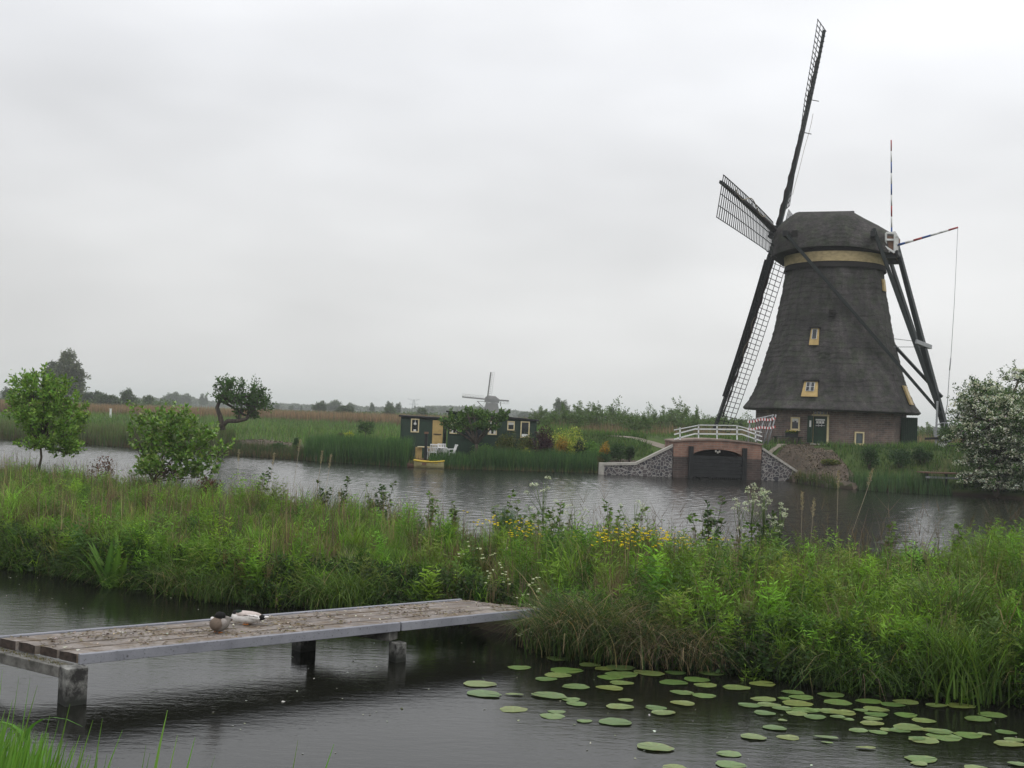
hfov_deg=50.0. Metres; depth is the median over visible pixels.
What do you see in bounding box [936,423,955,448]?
yew bush
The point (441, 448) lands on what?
garden chair
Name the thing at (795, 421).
window
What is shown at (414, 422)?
window
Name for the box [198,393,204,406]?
distant tree
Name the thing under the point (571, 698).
lily pad
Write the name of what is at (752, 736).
lily pad
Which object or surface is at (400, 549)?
grass
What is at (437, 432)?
door
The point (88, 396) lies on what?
distant tree
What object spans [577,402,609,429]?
willow scrub
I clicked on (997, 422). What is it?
hawthorn
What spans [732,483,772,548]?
cow parsley
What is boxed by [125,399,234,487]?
willow shrub
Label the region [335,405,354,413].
distant tree
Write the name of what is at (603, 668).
lily pad
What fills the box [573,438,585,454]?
garden shrub
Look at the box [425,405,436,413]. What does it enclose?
distant tree
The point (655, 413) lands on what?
willow scrub
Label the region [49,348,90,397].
tall willow
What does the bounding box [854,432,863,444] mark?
window
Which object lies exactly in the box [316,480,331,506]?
leafy sprig
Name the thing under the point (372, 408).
distant tree
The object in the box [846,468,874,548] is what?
reed plume
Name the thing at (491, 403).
windmill
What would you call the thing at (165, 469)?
reddish bush
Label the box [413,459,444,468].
rowing boat
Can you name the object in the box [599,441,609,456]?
garden shrub
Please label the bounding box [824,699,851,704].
lily pad
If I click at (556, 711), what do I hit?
lily pad
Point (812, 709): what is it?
lily pad
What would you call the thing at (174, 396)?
distant tree
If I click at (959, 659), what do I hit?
sedge tussock
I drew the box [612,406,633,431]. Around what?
willow scrub
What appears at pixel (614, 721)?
lily pad
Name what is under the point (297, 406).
distant woodland
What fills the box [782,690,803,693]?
lily pad
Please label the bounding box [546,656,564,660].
lily pad
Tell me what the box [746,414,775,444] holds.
construction fence
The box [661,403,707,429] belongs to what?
willow scrub
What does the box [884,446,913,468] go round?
garden shrub
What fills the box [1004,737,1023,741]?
lily pad
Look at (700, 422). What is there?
willow scrub
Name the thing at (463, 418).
orchard tree
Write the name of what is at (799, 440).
bench
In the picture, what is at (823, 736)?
lily pad
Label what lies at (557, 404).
distant tree
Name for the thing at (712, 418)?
willow scrub
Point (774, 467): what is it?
wing wall
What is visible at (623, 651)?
sedge tussock
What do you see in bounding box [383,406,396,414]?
distant tree
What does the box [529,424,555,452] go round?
purple shrub
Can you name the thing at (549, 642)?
sedge tussock
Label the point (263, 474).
leafy sprig
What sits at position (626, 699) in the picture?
lily pad
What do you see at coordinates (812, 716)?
lily pad
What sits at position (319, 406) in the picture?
distant tree
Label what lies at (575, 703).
lily pad
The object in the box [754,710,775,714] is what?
lily pad
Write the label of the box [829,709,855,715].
lily pad
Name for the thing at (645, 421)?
willow scrub
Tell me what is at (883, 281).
dormer window
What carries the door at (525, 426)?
in the garden cabin at (521, 427)
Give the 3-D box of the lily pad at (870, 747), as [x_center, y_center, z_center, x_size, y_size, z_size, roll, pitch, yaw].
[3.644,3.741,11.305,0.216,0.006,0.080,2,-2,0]
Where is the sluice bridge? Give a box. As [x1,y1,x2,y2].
[664,424,762,479]
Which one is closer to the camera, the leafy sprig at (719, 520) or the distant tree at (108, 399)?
the leafy sprig at (719, 520)
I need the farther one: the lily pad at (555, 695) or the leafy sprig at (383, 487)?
the leafy sprig at (383, 487)
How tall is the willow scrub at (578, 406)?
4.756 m
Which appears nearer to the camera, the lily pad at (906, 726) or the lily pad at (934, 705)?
the lily pad at (906, 726)
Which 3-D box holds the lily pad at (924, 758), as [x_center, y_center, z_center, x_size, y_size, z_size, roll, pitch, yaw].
[4.109,3.756,11.002,0.326,0.006,0.251,2,-2,-12]
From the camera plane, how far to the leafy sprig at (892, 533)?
21.17 m
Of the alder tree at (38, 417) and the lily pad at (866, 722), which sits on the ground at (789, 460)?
the alder tree at (38, 417)
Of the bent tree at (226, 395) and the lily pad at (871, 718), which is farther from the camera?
the bent tree at (226, 395)
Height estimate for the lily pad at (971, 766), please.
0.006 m
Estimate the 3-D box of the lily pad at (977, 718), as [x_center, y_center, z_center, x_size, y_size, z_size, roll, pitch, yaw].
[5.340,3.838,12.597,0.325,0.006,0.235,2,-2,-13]
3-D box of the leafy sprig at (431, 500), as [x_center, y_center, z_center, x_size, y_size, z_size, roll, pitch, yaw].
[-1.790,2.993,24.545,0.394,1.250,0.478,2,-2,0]
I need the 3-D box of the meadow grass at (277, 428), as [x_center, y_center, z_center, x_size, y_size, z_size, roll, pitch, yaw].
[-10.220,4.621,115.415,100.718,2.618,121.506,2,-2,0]
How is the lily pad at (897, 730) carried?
on the water
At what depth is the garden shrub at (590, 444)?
69.89 m
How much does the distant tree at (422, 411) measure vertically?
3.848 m
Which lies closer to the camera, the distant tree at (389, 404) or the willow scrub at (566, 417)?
the willow scrub at (566, 417)
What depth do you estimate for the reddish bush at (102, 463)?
35.77 m
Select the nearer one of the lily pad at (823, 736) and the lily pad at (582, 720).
the lily pad at (823, 736)
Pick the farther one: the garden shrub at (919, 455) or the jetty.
the garden shrub at (919, 455)
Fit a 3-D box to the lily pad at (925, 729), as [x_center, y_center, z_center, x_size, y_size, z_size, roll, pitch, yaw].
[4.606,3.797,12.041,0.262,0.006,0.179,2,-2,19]
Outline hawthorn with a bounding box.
[939,359,1023,497]
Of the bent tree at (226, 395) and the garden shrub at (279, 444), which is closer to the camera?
the garden shrub at (279, 444)
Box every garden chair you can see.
[427,444,437,458]
[438,443,447,452]
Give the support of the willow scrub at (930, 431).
on the ground at (789, 460)
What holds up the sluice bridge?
on the ground at (789, 460)
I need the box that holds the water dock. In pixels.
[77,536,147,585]
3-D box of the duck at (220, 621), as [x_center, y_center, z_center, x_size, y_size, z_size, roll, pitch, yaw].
[-3.555,2.909,13.482,0.197,0.259,0.395,2,-2,20]
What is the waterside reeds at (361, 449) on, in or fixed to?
on the ground at (789, 460)
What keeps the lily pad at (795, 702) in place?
on the water
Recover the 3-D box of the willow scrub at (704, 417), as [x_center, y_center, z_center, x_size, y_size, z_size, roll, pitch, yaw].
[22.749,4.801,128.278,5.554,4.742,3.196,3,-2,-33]
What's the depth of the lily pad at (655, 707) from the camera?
12.59 m
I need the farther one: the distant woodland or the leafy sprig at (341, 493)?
the distant woodland
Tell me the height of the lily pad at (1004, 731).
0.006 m
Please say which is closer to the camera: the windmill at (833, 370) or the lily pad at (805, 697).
the lily pad at (805, 697)
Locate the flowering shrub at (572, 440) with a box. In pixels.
[537,426,587,454]
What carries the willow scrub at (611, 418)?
on the ground at (789, 460)
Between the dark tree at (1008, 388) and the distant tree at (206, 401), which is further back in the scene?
the distant tree at (206, 401)
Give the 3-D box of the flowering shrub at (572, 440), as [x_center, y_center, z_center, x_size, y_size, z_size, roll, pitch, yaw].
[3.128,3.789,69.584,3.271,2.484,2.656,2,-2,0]
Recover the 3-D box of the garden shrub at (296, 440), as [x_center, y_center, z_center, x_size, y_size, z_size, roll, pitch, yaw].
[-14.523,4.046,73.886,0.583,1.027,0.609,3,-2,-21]
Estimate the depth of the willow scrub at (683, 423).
99.84 m
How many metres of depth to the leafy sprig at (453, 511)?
23.65 m
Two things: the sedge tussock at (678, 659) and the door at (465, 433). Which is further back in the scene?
the door at (465, 433)
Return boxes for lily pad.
[463,681,496,686]
[467,690,500,696]
[500,706,527,711]
[508,665,530,669]
[531,692,566,698]
[535,677,556,680]
[540,713,564,718]
[545,672,571,676]
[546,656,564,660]
[548,710,565,713]
[551,667,582,672]
[561,697,579,701]
[562,683,589,688]
[566,701,586,705]
[577,719,591,722]
[579,662,600,666]
[595,667,613,669]
[596,685,622,690]
[597,675,624,679]
[599,718,631,724]
[605,671,637,677]
[606,665,634,669]
[606,703,633,708]
[610,680,633,684]
[618,698,632,701]
[634,670,663,675]
[637,742,673,750]
[646,705,666,709]
[652,710,674,714]
[659,679,687,684]
[662,764,685,767]
[665,671,685,674]
[670,690,693,694]
[670,700,694,705]
[684,677,709,681]
[692,693,715,697]
[694,683,716,686]
[699,670,723,674]
[716,750,741,756]
[716,760,746,767]
[723,684,750,689]
[738,703,759,706]
[741,733,766,739]
[749,681,774,686]
[750,696,775,701]
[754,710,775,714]
[757,702,780,706]
[763,725,786,729]
[772,706,791,710]
[776,735,798,739]
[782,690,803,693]
[782,700,812,705]
[786,711,807,715]
[788,695,812,699]
[791,707,817,711]
[804,714,825,718]
[806,708,820,711]
[815,735,837,737]
[817,692,843,697]
[819,708,843,712]
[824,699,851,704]
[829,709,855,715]
[830,715,844,717]
[849,728,867,731]
[853,709,867,711]
[855,699,882,703]
[857,746,875,748]
[860,720,883,724]
[863,706,889,711]
[863,716,882,719]
[865,712,887,716]
[869,730,887,733]
[881,702,905,706]
[889,728,910,731]
[892,699,918,704]
[893,723,922,729]
[894,712,916,717]
[904,755,936,762]
[908,736,938,743]
[909,736,924,739]
[910,761,927,765]
[912,718,935,722]
[919,728,943,732]
[926,703,946,706]
[926,733,961,740]
[928,728,952,733]
[947,703,975,707]
[953,732,982,737]
[964,716,991,720]
[964,765,983,767]
[977,712,1006,717]
[994,740,1023,745]
[995,729,1016,733]
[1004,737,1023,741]
[1007,761,1023,765]
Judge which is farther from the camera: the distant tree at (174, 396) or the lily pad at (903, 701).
the distant tree at (174, 396)
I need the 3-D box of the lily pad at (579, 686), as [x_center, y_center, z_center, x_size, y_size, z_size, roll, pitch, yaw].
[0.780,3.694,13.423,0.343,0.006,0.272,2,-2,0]
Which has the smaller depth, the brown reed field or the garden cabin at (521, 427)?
the garden cabin at (521, 427)
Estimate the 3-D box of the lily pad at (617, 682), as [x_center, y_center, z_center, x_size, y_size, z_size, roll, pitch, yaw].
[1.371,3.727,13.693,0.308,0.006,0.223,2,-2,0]
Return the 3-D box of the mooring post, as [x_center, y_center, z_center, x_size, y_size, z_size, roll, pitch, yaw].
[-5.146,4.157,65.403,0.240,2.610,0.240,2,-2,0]
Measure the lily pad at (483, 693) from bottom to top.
0.006 m
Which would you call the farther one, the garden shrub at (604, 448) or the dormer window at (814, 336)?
the dormer window at (814, 336)
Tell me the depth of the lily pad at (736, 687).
13.69 m
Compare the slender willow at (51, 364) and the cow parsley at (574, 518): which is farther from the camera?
the slender willow at (51, 364)
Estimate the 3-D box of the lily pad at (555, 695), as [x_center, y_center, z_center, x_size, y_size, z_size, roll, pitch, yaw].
[0.445,3.668,12.960,0.431,0.006,0.294,2,-2,18]
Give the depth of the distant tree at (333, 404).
478.59 m
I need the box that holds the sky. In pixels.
[0,0,1023,426]
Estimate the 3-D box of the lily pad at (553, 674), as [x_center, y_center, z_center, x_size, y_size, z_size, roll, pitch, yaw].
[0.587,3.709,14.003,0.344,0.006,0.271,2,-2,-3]
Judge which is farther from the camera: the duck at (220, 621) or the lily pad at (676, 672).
the lily pad at (676, 672)
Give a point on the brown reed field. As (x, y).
(297, 415)
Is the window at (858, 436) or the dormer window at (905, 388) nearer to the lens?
the window at (858, 436)
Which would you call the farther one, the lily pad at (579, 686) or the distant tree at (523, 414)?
the distant tree at (523, 414)
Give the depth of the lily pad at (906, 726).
12.16 m
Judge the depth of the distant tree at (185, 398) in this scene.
598.79 m
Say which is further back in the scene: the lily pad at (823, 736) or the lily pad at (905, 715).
the lily pad at (905, 715)
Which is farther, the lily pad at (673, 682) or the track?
the track
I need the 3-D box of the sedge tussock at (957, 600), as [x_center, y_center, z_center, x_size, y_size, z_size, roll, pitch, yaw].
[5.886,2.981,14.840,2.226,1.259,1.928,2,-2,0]
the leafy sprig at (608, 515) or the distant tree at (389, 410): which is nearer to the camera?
the leafy sprig at (608, 515)
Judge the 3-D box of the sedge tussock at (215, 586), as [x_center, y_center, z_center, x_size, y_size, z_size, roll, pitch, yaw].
[-4.874,3.294,18.399,2.481,0.760,2.223,2,-2,0]
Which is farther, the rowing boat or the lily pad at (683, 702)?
the rowing boat
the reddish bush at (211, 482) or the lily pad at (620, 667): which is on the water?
the lily pad at (620, 667)
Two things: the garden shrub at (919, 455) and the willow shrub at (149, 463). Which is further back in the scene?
the garden shrub at (919, 455)
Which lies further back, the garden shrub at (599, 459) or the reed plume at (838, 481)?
the garden shrub at (599, 459)
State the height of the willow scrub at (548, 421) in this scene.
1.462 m
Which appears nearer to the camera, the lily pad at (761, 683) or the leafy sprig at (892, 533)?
the lily pad at (761, 683)
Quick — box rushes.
[156,469,599,540]
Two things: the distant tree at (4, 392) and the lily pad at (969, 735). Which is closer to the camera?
the lily pad at (969, 735)
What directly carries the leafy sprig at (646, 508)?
on the ground at (789, 460)
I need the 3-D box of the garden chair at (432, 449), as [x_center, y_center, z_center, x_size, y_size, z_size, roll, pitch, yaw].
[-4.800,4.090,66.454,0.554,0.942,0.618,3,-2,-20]
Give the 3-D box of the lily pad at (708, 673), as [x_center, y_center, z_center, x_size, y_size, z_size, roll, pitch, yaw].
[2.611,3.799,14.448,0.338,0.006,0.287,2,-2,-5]
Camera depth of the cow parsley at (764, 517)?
20.92 m
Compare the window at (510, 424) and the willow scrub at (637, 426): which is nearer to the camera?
the window at (510, 424)
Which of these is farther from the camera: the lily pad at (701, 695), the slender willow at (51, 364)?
the slender willow at (51, 364)
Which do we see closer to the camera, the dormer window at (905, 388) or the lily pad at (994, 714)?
the lily pad at (994, 714)
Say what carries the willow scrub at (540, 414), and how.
on the ground at (789, 460)
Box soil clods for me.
[232,439,853,480]
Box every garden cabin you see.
[399,415,446,456]
[446,411,538,455]
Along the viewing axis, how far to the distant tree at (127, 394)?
231.09 m
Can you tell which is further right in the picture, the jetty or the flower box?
the flower box
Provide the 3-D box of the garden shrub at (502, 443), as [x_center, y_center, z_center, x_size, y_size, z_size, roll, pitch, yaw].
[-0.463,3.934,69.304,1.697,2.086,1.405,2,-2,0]
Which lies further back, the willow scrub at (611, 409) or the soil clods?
the willow scrub at (611, 409)
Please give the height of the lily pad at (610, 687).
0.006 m
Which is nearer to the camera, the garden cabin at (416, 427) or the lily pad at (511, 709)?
the lily pad at (511, 709)
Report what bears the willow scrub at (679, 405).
on the ground at (789, 460)
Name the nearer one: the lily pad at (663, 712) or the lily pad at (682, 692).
the lily pad at (663, 712)
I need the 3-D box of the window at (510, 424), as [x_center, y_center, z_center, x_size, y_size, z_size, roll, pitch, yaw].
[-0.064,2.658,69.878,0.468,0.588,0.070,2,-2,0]
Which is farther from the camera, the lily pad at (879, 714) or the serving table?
the serving table
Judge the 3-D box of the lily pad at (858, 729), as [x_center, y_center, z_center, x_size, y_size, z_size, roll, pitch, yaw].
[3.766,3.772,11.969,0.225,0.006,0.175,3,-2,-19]
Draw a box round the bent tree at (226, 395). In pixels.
[206,373,276,430]
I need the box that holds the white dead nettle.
[458,541,540,648]
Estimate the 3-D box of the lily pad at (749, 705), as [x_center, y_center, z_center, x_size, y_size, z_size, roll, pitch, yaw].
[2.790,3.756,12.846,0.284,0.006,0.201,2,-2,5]
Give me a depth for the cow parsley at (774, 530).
20.83 m
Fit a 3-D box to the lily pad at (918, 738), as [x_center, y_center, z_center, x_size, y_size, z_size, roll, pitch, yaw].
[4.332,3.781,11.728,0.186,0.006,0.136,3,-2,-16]
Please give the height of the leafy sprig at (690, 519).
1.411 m
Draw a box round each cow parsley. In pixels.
[524,476,557,532]
[563,504,587,533]
[618,500,645,539]
[729,501,749,553]
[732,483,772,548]
[755,487,779,543]
[765,516,787,550]
[768,502,787,551]
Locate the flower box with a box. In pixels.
[785,430,797,436]
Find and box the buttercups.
[466,512,727,576]
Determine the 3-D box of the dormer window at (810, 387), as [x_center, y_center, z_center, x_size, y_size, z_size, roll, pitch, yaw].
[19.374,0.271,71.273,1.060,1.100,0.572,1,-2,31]
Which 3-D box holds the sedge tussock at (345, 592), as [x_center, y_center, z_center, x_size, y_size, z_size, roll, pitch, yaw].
[-2.701,3.297,18.065,2.316,0.896,2.322,3,-2,-25]
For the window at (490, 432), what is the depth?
69.86 m
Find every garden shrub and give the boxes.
[272,442,289,449]
[292,437,298,448]
[494,431,517,449]
[516,432,535,451]
[553,435,571,453]
[566,442,574,454]
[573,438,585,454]
[584,439,599,452]
[589,446,600,455]
[597,456,603,466]
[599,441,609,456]
[599,452,611,462]
[608,443,627,461]
[625,445,634,461]
[820,458,840,464]
[860,443,881,470]
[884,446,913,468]
[911,445,933,464]
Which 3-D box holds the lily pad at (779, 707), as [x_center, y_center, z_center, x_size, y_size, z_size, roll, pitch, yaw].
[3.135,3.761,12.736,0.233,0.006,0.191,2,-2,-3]
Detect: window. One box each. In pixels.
[411,418,418,432]
[488,421,496,434]
[507,421,514,430]
[790,417,800,430]
[801,380,819,396]
[809,327,820,344]
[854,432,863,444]
[882,279,886,291]
[902,385,913,404]
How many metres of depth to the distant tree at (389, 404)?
379.92 m
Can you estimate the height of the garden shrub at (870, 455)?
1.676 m
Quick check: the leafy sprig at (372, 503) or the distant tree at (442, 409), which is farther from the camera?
the distant tree at (442, 409)
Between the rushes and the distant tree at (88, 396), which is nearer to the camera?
the rushes
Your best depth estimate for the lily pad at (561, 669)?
14.29 m
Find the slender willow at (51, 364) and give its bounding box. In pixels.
[42,359,57,401]
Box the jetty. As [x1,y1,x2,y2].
[0,599,539,706]
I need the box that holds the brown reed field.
[0,399,983,443]
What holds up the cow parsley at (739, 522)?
on the ground at (789, 460)
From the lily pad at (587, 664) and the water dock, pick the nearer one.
the lily pad at (587, 664)
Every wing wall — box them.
[598,444,672,476]
[761,447,797,480]
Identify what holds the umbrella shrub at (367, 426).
on the ground at (789, 460)
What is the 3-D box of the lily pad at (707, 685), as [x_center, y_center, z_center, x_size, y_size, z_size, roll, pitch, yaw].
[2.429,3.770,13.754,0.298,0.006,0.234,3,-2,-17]
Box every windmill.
[462,372,508,415]
[713,19,957,446]
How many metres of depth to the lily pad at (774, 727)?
11.94 m
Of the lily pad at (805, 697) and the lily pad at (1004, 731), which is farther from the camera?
the lily pad at (805, 697)
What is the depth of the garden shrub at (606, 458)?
68.34 m
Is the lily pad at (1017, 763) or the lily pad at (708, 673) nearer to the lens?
the lily pad at (1017, 763)
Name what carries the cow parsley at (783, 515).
on the ground at (789, 460)
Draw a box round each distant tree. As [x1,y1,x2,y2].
[0,386,16,398]
[78,390,103,403]
[95,393,120,406]
[119,387,138,407]
[142,394,154,404]
[162,391,180,404]
[179,393,192,404]
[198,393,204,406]
[204,395,207,407]
[311,400,326,410]
[326,400,341,411]
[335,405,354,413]
[369,402,374,411]
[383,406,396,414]
[385,401,393,407]
[395,402,400,412]
[417,407,427,415]
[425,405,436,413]
[438,406,450,413]
[518,411,530,418]
[552,397,570,415]
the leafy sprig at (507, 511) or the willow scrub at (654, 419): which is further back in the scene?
the willow scrub at (654, 419)
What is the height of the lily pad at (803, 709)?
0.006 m
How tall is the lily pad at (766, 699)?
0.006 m
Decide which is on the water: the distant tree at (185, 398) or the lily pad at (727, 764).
the lily pad at (727, 764)
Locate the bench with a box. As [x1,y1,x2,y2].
[772,436,802,443]
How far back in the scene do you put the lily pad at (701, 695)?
13.25 m
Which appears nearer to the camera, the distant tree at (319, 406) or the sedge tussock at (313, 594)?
the sedge tussock at (313, 594)
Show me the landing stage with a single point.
(944, 473)
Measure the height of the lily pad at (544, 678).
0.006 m
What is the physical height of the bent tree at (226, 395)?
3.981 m
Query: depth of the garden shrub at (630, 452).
69.47 m
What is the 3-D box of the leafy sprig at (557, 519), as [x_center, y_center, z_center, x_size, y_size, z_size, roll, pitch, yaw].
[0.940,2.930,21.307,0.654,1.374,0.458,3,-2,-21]
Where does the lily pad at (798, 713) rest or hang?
on the water
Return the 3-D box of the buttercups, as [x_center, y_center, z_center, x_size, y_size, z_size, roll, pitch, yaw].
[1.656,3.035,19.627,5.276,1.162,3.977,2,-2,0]
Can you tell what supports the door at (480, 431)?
in the garden cabin at (521, 427)
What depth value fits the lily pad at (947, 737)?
11.83 m
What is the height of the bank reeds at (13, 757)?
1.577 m
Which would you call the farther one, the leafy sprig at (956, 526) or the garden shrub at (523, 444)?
the garden shrub at (523, 444)
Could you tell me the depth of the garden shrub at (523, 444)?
69.05 m
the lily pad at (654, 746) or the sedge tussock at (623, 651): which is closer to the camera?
the lily pad at (654, 746)
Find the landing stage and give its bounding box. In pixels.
[916,471,985,487]
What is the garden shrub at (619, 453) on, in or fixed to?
on the ground at (789, 460)
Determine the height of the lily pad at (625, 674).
0.006 m
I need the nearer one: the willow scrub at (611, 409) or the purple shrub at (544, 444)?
the purple shrub at (544, 444)
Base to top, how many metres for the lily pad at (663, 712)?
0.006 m
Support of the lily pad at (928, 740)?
on the water
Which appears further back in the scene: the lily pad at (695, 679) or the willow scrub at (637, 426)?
the willow scrub at (637, 426)
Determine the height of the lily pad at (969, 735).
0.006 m
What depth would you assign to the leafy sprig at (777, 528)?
21.20 m
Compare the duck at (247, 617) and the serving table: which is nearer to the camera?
the duck at (247, 617)
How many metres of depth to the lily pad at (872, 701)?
13.25 m
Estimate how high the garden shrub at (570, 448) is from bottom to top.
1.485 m
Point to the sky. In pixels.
(358, 202)
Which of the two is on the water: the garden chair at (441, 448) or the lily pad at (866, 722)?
the lily pad at (866, 722)
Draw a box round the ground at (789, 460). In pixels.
[1,406,1023,703]
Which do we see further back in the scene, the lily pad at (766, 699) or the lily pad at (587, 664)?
the lily pad at (587, 664)
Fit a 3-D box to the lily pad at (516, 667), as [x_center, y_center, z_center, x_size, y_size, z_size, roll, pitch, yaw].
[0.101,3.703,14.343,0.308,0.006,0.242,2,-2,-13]
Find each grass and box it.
[0,410,1023,492]
[0,449,1023,706]
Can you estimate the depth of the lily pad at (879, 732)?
11.91 m
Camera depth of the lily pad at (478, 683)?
13.40 m
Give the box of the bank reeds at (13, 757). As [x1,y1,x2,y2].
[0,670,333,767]
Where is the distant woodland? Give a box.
[0,392,980,434]
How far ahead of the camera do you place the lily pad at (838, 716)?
12.47 m
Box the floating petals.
[6,577,1016,765]
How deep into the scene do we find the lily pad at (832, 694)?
13.49 m
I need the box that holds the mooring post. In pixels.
[424,432,428,459]
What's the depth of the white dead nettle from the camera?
16.88 m
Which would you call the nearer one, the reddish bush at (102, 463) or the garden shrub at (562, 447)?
the reddish bush at (102, 463)
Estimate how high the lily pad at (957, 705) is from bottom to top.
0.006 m
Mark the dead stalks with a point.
(323, 511)
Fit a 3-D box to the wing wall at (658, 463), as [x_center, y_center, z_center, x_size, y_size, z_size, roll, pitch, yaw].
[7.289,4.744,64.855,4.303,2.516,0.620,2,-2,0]
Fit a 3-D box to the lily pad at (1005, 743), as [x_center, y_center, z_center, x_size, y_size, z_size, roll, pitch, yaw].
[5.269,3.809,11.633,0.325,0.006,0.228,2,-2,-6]
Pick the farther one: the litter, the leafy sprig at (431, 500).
the leafy sprig at (431, 500)
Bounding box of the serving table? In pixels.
[415,446,434,458]
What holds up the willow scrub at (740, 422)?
on the ground at (789, 460)
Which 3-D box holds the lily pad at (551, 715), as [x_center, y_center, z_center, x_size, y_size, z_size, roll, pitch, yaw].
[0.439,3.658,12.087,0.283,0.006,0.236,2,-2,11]
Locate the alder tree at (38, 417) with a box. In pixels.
[0,362,90,472]
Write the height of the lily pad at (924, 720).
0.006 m
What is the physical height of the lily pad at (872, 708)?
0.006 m
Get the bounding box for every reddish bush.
[87,456,115,480]
[153,460,176,483]
[195,477,222,493]
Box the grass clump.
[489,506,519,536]
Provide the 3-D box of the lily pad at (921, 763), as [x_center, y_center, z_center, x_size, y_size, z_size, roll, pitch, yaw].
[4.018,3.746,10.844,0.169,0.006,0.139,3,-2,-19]
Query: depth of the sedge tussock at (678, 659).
14.49 m
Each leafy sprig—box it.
[256,467,273,494]
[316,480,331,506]
[337,476,350,509]
[364,483,388,512]
[372,480,396,518]
[423,491,439,527]
[447,501,460,528]
[490,489,516,535]
[510,499,538,539]
[544,500,571,536]
[602,498,624,534]
[617,506,649,539]
[686,506,719,553]
[703,495,725,544]
[753,509,776,550]
[765,513,785,546]
[883,521,901,559]
[950,523,963,555]
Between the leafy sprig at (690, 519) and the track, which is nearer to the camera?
the leafy sprig at (690, 519)
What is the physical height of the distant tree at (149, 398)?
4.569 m
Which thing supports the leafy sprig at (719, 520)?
on the ground at (789, 460)
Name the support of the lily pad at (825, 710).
on the water
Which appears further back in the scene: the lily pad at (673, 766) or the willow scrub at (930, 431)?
the willow scrub at (930, 431)
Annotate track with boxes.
[551,432,807,452]
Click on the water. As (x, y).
(430, 713)
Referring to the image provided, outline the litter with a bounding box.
[5,600,527,650]
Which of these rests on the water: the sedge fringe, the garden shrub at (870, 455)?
the sedge fringe
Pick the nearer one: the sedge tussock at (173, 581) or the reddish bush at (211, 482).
the sedge tussock at (173, 581)
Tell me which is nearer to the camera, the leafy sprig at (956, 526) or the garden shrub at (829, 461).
the leafy sprig at (956, 526)
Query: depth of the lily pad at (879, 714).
12.65 m
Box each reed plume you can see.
[800,491,804,556]
[810,498,815,546]
[836,471,840,549]
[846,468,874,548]
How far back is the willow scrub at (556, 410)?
118.05 m
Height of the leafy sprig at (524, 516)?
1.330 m
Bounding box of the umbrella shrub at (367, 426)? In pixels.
[357,420,375,438]
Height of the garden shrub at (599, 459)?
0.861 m
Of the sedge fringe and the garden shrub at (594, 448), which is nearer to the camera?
the sedge fringe
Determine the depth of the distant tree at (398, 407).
389.18 m
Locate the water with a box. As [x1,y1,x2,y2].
[0,439,1023,767]
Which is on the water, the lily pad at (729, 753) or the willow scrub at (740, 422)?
the lily pad at (729, 753)
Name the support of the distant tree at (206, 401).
on the ground at (789, 460)
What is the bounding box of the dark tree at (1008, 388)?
[994,384,1023,398]
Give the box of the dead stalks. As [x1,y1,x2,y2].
[0,448,1023,597]
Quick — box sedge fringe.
[0,525,1023,707]
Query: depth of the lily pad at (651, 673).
14.30 m
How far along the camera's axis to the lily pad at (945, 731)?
12.01 m
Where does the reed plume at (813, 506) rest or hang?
on the ground at (789, 460)
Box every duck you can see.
[209,612,232,632]
[231,610,268,624]
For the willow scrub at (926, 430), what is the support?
on the ground at (789, 460)
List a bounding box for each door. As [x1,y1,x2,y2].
[432,420,442,445]
[463,423,471,439]
[475,429,482,439]
[520,421,529,437]
[810,411,828,444]
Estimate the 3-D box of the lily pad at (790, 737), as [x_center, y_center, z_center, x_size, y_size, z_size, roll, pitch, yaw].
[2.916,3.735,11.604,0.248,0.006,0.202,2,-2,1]
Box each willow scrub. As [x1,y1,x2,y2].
[521,406,560,426]
[536,401,569,419]
[539,416,554,427]
[548,404,590,427]
[559,401,601,429]
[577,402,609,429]
[582,395,629,432]
[603,408,625,428]
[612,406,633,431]
[619,410,657,431]
[627,421,646,431]
[630,401,686,431]
[638,411,660,429]
[659,396,688,424]
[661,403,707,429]
[674,414,696,433]
[677,407,714,432]
[694,405,714,430]
[705,413,736,430]
[707,411,755,435]
[917,422,934,439]
[917,422,956,442]
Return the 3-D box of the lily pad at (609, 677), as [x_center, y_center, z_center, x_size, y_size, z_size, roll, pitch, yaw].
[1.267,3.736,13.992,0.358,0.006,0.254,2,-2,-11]
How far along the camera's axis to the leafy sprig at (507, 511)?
22.40 m
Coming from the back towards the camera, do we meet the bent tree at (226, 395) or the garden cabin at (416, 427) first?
the bent tree at (226, 395)
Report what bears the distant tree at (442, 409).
on the ground at (789, 460)
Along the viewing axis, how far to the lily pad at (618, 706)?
12.59 m
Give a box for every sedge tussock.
[125,551,219,597]
[169,560,270,605]
[258,557,379,610]
[280,560,418,609]
[459,566,706,664]
[486,577,772,669]
[575,596,786,677]
[878,559,1022,635]
[878,609,1023,714]
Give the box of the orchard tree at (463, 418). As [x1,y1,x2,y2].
[437,404,510,453]
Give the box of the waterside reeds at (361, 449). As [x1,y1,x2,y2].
[0,417,952,494]
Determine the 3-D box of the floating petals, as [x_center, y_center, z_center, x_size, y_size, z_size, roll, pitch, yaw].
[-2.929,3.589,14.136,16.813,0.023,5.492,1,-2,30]
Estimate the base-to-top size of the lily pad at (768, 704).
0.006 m
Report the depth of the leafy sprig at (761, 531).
21.14 m

